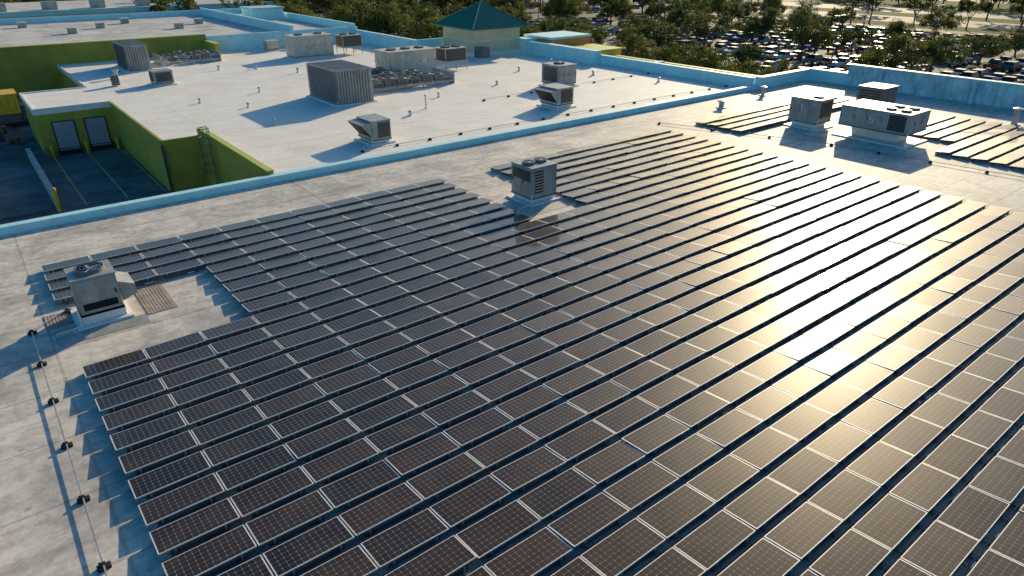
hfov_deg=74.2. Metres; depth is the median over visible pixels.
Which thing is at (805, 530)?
solar panel row
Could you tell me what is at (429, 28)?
oak tree
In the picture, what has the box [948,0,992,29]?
oak tree
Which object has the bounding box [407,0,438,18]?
oak tree
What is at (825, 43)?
oak tree
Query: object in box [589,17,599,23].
pickup truck
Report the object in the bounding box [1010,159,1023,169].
solar panel row
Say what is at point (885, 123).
rooftop hvac unit
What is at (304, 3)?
oak tree
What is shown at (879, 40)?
parked car
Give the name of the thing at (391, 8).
oak tree
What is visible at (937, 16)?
parking lot lamp
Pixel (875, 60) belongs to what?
oak tree
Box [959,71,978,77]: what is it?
parked car
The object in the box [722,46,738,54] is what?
parked car
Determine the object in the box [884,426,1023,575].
solar panel row
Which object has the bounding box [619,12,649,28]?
oak tree
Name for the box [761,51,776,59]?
parked car
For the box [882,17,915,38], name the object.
oak tree
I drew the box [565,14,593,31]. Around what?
oak tree
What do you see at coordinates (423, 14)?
oak tree
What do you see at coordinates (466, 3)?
oak tree
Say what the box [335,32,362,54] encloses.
air cooled condenser
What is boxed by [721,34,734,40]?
parked car
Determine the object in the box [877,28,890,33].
parked car
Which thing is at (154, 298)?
ribbed walk pad
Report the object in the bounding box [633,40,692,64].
oak tree
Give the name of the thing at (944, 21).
oak tree
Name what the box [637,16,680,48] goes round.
oak tree
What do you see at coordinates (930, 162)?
roof conduit
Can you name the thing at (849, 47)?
parked car
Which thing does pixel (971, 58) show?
parked car
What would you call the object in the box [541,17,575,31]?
oak tree
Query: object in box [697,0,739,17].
oak tree
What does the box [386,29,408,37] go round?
oak tree
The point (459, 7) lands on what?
oak tree
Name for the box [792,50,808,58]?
parked car
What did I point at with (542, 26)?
oak tree
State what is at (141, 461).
solar panel row
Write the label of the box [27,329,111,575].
roof conduit
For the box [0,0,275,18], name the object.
retail building
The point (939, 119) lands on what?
solar panel row
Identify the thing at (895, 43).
oak tree
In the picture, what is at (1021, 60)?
parked car
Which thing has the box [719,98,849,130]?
solar panel row
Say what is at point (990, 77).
parked car
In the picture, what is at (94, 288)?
rooftop hvac unit
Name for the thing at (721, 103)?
roof vent
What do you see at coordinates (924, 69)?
parked car
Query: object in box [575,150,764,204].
solar panel row
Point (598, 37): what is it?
oak tree
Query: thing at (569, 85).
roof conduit
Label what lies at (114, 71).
roof vent
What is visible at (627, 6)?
oak tree
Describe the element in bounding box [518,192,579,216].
roof patch
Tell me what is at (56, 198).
bollard
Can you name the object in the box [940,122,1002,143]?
solar panel row
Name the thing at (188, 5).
oak tree
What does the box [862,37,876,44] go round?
parked car
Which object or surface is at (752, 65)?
oak tree
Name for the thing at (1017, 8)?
oak tree
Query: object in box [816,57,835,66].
parked car
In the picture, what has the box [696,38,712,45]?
pickup truck
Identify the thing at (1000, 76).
parked car
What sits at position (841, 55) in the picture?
pickup truck
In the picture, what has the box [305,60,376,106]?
rooftop hvac unit
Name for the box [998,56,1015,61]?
pickup truck
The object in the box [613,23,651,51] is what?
oak tree
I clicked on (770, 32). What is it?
parked car
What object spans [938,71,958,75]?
parked car
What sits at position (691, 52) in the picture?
oak tree
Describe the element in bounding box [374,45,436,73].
rooftop hvac unit
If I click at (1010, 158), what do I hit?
solar panel row
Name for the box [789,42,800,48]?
parked car
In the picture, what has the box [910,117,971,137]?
solar panel row
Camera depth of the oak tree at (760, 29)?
157.28 m
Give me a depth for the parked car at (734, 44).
146.56 m
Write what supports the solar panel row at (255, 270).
on the warehouse building at (44, 527)
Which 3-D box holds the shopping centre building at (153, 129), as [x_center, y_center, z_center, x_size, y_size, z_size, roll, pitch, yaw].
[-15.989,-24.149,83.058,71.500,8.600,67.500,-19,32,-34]
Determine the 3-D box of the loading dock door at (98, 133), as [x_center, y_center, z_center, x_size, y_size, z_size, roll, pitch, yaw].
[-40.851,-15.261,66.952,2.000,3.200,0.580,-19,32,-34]
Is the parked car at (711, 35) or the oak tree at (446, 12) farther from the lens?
the oak tree at (446, 12)
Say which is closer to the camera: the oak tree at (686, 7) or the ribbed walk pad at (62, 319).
the ribbed walk pad at (62, 319)
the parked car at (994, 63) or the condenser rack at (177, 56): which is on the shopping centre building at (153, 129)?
the condenser rack at (177, 56)
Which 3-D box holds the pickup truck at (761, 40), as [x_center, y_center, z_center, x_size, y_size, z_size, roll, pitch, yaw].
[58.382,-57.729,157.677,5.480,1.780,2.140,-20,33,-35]
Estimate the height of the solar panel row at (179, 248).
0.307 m
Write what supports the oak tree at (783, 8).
on the parking lot
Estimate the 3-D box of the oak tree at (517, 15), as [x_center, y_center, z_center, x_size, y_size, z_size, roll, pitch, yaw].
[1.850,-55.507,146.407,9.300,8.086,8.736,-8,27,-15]
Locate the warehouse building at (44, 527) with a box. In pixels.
[0,63,1023,575]
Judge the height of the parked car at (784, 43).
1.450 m
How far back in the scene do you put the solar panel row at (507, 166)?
50.55 m
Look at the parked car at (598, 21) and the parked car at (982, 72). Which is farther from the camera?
the parked car at (598, 21)
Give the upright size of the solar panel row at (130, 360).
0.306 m
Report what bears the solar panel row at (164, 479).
on the warehouse building at (44, 527)
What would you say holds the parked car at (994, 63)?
on the parking lot
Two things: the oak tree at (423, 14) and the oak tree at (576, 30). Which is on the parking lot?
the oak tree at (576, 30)
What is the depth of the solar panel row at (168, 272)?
33.67 m
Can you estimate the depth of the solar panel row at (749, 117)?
59.73 m
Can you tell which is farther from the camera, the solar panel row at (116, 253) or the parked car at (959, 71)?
the parked car at (959, 71)
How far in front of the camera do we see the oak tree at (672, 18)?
174.99 m
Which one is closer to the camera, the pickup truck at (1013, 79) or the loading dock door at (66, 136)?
the loading dock door at (66, 136)
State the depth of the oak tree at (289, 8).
155.09 m
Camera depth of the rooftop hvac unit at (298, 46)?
94.16 m
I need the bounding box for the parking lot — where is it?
[293,0,1023,75]
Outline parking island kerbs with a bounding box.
[547,13,1023,73]
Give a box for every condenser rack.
[152,49,221,65]
[371,67,402,76]
[372,67,454,93]
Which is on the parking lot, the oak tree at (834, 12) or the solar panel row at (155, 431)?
the oak tree at (834, 12)
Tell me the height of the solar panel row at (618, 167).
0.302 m
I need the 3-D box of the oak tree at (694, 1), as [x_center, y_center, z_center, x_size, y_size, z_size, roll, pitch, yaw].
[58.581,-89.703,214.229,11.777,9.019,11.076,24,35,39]
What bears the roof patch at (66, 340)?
on the warehouse building at (44, 527)
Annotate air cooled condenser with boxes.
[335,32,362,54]
[435,45,467,69]
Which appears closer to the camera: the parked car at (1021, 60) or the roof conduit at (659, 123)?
the roof conduit at (659, 123)
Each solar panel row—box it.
[41,178,447,272]
[44,183,458,281]
[48,188,469,291]
[52,192,480,304]
[82,157,794,378]
[88,160,811,395]
[95,164,827,413]
[102,168,845,431]
[110,172,863,456]
[118,176,883,480]
[128,181,902,504]
[138,186,921,531]
[149,190,943,562]
[161,195,966,575]
[206,197,493,276]
[214,203,505,285]
[218,201,989,575]
[223,208,519,295]
[232,214,533,305]
[241,154,779,316]
[301,206,1013,575]
[385,212,1023,575]
[467,228,1023,575]
[489,129,671,170]
[500,131,684,175]
[551,253,1023,575]
[556,140,722,186]
[556,143,736,194]
[557,134,695,170]
[557,137,709,178]
[561,146,750,198]
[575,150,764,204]
[634,283,1023,575]
[696,95,827,124]
[706,96,837,127]
[717,320,1023,575]
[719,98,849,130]
[731,100,855,133]
[801,367,1023,575]
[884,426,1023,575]
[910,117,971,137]
[924,119,987,140]
[927,114,956,126]
[934,124,1020,155]
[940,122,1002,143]
[953,127,1023,159]
[967,504,1023,575]
[970,136,1023,162]
[990,147,1023,166]
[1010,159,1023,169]
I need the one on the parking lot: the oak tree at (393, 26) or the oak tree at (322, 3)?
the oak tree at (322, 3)
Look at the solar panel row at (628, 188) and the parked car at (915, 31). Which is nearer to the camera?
the solar panel row at (628, 188)
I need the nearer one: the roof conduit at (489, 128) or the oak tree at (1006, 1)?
the roof conduit at (489, 128)
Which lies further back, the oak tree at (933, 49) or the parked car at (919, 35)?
the parked car at (919, 35)
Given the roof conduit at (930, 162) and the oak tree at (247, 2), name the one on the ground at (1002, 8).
the oak tree at (247, 2)
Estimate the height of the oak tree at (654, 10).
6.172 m
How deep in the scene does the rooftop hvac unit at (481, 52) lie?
92.91 m
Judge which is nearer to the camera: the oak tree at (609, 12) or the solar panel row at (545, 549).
the solar panel row at (545, 549)
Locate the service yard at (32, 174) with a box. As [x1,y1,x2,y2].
[0,113,170,224]
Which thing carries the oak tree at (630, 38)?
on the parking lot
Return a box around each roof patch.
[56,314,150,347]
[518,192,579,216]
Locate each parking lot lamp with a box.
[828,15,845,68]
[931,5,944,40]
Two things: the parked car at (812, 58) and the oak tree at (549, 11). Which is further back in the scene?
the oak tree at (549, 11)
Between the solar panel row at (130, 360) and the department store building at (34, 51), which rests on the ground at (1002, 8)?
the department store building at (34, 51)
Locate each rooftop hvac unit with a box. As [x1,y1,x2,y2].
[56,259,136,335]
[103,75,119,87]
[111,40,151,72]
[147,68,177,86]
[262,39,281,51]
[284,32,336,59]
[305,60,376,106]
[348,114,395,146]
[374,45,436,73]
[472,46,491,60]
[506,156,561,208]
[534,83,576,110]
[538,61,578,86]
[782,93,835,131]
[831,99,931,149]
[856,82,898,103]
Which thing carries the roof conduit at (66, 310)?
on the warehouse building at (44, 527)
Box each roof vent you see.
[110,69,120,78]
[715,99,726,108]
[758,86,766,96]
[1008,107,1023,126]
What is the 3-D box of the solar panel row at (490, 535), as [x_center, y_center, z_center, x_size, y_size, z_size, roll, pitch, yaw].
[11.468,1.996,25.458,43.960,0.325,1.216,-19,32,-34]
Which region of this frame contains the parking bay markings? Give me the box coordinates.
[598,14,1021,73]
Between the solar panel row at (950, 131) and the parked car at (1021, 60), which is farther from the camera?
the parked car at (1021, 60)
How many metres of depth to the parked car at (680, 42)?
149.46 m
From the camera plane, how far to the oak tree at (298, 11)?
147.13 m
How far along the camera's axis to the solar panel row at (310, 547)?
20.80 m
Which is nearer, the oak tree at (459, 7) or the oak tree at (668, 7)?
the oak tree at (459, 7)
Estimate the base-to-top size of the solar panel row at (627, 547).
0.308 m
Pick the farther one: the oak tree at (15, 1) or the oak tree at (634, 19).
the oak tree at (15, 1)
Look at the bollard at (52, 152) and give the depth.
64.62 m
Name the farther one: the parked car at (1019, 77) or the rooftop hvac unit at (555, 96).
the parked car at (1019, 77)
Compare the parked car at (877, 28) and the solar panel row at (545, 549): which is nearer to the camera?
the solar panel row at (545, 549)
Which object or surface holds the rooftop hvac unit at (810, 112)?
on the warehouse building at (44, 527)
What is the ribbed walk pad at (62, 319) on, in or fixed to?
on the warehouse building at (44, 527)
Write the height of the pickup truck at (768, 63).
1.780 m
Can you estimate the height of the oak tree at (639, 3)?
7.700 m
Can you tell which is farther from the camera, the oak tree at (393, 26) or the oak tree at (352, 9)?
the oak tree at (352, 9)
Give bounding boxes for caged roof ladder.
[196,126,218,183]
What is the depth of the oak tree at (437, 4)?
203.26 m
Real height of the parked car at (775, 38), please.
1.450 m
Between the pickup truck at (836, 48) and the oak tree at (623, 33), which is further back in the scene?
the pickup truck at (836, 48)
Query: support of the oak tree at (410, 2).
on the parking lot
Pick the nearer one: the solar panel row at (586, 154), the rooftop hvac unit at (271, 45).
the solar panel row at (586, 154)
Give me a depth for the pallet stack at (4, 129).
73.07 m
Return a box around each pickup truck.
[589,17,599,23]
[601,18,612,23]
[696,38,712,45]
[713,43,728,52]
[753,36,772,44]
[761,60,779,68]
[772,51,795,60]
[826,43,846,52]
[831,57,852,68]
[833,53,848,59]
[938,33,955,38]
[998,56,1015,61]
[1000,76,1021,82]
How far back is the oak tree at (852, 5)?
208.81 m
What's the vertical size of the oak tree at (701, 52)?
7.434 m
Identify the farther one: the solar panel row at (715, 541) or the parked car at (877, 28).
the parked car at (877, 28)
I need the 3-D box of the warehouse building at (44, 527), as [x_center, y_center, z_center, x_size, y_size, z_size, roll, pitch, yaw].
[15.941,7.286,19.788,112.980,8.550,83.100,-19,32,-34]
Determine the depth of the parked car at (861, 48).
139.72 m
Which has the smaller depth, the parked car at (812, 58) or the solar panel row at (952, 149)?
the solar panel row at (952, 149)
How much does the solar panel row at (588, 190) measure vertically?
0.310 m
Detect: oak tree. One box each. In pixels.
[2,0,31,2]
[26,0,74,1]
[148,0,200,11]
[219,0,267,8]
[266,0,308,12]
[270,0,302,6]
[282,0,321,17]
[284,0,313,7]
[292,8,322,17]
[304,0,344,18]
[322,4,361,26]
[326,4,363,17]
[329,0,368,11]
[333,3,381,28]
[336,0,375,7]
[343,0,388,30]
[367,14,420,35]
[368,1,414,33]
[376,0,418,9]
[379,0,406,4]
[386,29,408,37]
[396,2,411,15]
[405,16,443,44]
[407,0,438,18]
[407,5,445,45]
[418,0,456,13]
[438,0,471,9]
[440,6,454,15]
[454,3,468,11]
[471,0,500,5]
[481,0,521,12]
[495,3,527,19]
[499,0,537,12]
[512,10,539,32]
[520,26,541,36]
[537,15,567,31]
[541,0,574,19]
[541,0,591,20]
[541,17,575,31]
[564,27,593,43]
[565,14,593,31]
[571,21,609,44]
[587,0,613,9]
[598,0,626,25]
[603,0,634,19]
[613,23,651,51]
[613,31,661,57]
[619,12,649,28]
[633,0,653,12]
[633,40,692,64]
[637,0,663,7]
[637,2,664,17]
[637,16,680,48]
[649,0,681,15]
[659,11,687,27]
[667,0,703,21]
[669,38,720,66]
[677,43,733,69]
[681,6,735,45]
[682,0,711,10]
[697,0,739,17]
[716,57,769,74]
[717,0,751,23]
[720,39,765,65]
[733,13,773,41]
[743,0,782,15]
[754,6,787,35]
[754,58,800,75]
[759,0,786,16]
[773,5,838,60]
[788,4,823,25]
[790,12,829,29]
[800,22,842,53]
[826,4,864,30]
[837,24,878,52]
[844,50,896,71]
[847,0,857,20]
[854,0,899,22]
[856,31,933,69]
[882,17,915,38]
[901,0,938,24]
[901,29,971,72]
[902,65,922,71]
[913,4,967,38]
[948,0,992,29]
[956,31,1012,65]
[996,25,1023,56]
[999,0,1023,21]
[1007,0,1023,28]
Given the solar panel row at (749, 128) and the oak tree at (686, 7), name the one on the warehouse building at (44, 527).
the solar panel row at (749, 128)
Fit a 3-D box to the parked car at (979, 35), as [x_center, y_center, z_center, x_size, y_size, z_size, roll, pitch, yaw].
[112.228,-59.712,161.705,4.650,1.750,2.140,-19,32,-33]
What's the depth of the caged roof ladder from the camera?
51.79 m
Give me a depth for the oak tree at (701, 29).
146.41 m
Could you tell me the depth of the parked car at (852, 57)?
127.10 m
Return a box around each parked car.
[590,7,599,12]
[590,19,605,25]
[604,29,615,34]
[678,40,695,48]
[701,32,717,38]
[714,40,730,46]
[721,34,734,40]
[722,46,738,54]
[723,30,738,35]
[728,43,738,46]
[732,33,749,41]
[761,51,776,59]
[765,46,782,52]
[768,29,781,34]
[768,36,780,42]
[777,40,793,47]
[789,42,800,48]
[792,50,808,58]
[801,41,817,49]
[801,53,823,64]
[812,66,828,69]
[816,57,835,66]
[829,68,843,71]
[831,24,845,28]
[842,27,855,32]
[846,43,857,50]
[848,55,860,59]
[855,46,870,54]
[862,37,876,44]
[865,27,879,32]
[873,38,887,45]
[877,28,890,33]
[896,62,906,68]
[911,30,924,34]
[912,32,926,38]
[921,64,933,72]
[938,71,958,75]
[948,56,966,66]
[952,68,968,75]
[954,35,965,40]
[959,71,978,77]
[964,53,979,63]
[971,68,990,77]
[976,34,987,41]
[979,75,998,80]
[983,58,1003,70]
[990,72,1008,80]
[1001,60,1022,71]
[1014,74,1023,83]
[1016,57,1023,67]
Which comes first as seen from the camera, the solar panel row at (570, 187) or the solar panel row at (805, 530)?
the solar panel row at (805, 530)
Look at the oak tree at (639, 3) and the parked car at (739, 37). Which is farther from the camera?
the oak tree at (639, 3)
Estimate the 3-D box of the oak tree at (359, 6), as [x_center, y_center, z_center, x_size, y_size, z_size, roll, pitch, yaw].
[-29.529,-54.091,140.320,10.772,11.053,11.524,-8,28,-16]
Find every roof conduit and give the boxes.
[27,308,70,335]
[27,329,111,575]
[360,85,726,152]
[482,72,649,100]
[658,122,832,145]
[829,143,1023,177]
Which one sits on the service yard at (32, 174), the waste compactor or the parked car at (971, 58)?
the waste compactor
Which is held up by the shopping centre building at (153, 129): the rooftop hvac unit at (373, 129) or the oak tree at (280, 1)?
the rooftop hvac unit at (373, 129)
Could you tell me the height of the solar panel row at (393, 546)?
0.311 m
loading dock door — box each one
[51,119,83,155]
[83,116,114,151]
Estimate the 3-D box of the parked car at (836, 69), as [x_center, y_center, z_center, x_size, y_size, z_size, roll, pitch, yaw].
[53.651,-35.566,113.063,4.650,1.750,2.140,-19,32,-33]
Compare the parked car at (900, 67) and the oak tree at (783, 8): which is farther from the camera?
the oak tree at (783, 8)
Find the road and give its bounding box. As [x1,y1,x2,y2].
[734,0,1023,30]
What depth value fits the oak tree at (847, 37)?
140.89 m
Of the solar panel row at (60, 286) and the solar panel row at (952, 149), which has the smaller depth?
the solar panel row at (60, 286)
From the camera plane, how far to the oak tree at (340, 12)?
138.87 m
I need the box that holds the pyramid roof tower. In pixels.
[432,0,530,56]
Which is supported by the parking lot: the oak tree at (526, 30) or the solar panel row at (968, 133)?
the oak tree at (526, 30)
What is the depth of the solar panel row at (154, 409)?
26.81 m
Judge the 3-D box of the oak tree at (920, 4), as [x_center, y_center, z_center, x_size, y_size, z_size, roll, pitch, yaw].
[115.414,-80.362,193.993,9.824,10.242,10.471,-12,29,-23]
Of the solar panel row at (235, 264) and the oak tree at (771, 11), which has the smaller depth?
the solar panel row at (235, 264)
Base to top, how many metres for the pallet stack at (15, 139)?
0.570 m
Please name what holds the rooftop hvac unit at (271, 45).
on the shopping centre building at (153, 129)
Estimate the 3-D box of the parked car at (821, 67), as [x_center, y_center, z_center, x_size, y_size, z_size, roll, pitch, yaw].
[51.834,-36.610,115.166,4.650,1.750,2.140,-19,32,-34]
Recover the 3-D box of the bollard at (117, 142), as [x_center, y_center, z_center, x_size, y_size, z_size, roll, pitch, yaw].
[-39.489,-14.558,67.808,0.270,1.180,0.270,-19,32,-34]
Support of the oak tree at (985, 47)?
on the parking lot
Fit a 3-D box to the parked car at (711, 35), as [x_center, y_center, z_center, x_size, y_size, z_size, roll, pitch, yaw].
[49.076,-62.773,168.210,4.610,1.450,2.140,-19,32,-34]
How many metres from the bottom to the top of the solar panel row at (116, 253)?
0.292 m
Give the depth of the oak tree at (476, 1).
207.49 m
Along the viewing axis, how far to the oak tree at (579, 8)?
181.57 m
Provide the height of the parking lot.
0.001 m
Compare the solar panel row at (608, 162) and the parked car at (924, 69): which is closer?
the solar panel row at (608, 162)
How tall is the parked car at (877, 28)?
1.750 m
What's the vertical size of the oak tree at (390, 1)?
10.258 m
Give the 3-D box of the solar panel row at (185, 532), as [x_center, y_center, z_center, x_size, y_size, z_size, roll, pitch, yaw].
[8.461,0.320,28.861,43.960,0.301,1.216,-19,32,-34]
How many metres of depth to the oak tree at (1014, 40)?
135.72 m
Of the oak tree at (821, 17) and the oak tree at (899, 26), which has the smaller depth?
the oak tree at (899, 26)
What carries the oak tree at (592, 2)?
on the parking lot
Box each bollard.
[49,146,55,157]
[51,187,61,211]
[84,141,89,152]
[115,137,119,148]
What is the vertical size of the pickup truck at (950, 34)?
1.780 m
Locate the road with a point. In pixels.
(990, 25)
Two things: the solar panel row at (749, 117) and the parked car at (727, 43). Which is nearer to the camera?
the solar panel row at (749, 117)
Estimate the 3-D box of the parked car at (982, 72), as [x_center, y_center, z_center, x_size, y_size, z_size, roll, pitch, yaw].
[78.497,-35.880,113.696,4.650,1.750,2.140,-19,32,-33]
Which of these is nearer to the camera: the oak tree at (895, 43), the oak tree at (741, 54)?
the oak tree at (895, 43)
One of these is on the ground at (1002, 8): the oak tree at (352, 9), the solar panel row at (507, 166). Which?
the oak tree at (352, 9)
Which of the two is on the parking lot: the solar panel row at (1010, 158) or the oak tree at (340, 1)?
the oak tree at (340, 1)
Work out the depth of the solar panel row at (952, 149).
52.49 m
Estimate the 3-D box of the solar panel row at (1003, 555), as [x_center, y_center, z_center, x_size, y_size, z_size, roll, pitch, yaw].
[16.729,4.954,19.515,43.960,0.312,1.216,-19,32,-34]
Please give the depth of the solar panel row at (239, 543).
20.95 m
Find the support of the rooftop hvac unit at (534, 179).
on the warehouse building at (44, 527)
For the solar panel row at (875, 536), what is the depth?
18.28 m
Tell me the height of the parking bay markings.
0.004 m
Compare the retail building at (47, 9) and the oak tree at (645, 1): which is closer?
the retail building at (47, 9)
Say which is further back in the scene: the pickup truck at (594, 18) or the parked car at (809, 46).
the pickup truck at (594, 18)
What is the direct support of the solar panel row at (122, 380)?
on the warehouse building at (44, 527)
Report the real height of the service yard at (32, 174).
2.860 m
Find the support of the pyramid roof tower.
on the shopping centre building at (153, 129)
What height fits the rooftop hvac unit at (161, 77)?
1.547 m
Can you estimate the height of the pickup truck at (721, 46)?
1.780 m
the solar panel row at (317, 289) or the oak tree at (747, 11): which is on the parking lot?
the oak tree at (747, 11)
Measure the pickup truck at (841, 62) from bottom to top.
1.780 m
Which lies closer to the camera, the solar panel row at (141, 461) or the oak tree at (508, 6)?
the solar panel row at (141, 461)
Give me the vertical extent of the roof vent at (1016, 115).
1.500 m
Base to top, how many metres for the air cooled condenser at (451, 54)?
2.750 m
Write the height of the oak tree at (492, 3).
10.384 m
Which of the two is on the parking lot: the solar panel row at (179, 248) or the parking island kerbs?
the parking island kerbs
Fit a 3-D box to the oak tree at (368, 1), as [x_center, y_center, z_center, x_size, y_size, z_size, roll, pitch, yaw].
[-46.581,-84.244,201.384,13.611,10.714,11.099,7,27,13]
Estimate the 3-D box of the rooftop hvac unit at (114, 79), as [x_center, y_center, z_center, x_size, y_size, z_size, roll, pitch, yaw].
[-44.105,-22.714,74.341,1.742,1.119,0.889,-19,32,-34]
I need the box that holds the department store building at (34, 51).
[0,5,356,102]
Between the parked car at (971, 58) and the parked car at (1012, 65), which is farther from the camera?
the parked car at (971, 58)
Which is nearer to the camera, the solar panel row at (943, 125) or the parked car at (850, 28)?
the solar panel row at (943, 125)
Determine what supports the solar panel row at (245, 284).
on the warehouse building at (44, 527)
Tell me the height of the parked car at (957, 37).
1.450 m
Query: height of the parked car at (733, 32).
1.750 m
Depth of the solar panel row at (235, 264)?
34.58 m
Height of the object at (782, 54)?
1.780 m
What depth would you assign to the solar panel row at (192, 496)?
22.82 m
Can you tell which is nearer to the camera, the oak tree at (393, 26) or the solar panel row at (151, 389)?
the solar panel row at (151, 389)
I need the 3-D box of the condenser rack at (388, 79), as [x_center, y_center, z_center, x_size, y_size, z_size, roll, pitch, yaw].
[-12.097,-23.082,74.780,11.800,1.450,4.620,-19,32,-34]
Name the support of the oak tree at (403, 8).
on the parking lot
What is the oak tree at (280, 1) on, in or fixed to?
on the parking lot
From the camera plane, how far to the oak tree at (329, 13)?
158.17 m
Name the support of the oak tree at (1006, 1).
on the ground at (1002, 8)
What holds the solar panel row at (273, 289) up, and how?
on the warehouse building at (44, 527)
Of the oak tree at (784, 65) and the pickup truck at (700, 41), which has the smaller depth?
the oak tree at (784, 65)
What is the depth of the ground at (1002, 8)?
240.43 m
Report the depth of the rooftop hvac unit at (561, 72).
73.75 m
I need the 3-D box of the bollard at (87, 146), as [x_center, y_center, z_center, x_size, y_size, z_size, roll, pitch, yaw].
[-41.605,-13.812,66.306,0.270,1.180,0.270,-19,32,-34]
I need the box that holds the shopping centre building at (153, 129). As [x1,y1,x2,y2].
[19,29,758,192]
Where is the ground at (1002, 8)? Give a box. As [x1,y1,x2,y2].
[691,0,1023,35]
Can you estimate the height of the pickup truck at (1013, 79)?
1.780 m
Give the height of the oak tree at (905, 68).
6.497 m
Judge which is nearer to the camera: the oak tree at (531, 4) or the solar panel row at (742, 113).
the solar panel row at (742, 113)
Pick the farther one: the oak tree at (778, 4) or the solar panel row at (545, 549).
the oak tree at (778, 4)
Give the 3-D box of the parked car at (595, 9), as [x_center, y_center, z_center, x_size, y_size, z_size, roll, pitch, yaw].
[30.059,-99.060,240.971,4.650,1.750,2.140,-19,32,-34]
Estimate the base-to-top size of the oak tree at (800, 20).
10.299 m
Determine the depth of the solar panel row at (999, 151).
49.58 m
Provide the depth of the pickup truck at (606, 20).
200.09 m
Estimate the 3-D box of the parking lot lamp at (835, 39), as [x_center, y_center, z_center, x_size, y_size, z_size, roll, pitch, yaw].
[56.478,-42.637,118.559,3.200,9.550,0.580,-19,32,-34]
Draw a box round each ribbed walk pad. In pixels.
[43,312,73,329]
[135,283,177,314]
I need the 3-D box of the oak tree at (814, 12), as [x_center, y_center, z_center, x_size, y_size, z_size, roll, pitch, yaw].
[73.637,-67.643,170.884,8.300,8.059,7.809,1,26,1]
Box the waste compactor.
[0,89,29,126]
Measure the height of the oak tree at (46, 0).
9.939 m
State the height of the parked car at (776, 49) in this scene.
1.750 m
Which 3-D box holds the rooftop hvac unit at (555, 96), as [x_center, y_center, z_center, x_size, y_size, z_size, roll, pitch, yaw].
[3.972,-18.225,64.486,3.252,1.897,3.000,-19,32,-34]
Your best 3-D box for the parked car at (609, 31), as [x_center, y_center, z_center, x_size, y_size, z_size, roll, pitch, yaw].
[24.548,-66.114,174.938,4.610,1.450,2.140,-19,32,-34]
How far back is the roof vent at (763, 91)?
69.51 m
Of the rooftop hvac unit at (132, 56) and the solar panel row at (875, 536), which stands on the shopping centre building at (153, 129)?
the rooftop hvac unit at (132, 56)
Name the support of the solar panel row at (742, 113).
on the warehouse building at (44, 527)
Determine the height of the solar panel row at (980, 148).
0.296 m
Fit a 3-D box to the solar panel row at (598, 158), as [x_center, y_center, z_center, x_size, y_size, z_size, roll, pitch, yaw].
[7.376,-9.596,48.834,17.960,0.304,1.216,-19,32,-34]
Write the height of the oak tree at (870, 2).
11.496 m
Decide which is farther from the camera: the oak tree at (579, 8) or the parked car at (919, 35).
the oak tree at (579, 8)
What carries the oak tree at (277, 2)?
on the ground at (1002, 8)
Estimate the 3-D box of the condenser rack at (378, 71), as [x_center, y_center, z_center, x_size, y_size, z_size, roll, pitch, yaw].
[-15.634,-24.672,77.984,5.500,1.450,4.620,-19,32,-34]
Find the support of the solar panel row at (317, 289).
on the warehouse building at (44, 527)
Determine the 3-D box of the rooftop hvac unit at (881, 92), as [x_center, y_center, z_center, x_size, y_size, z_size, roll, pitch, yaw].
[31.448,-16.095,59.014,3.852,2.947,2.700,-19,32,-34]
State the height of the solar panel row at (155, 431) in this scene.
0.308 m

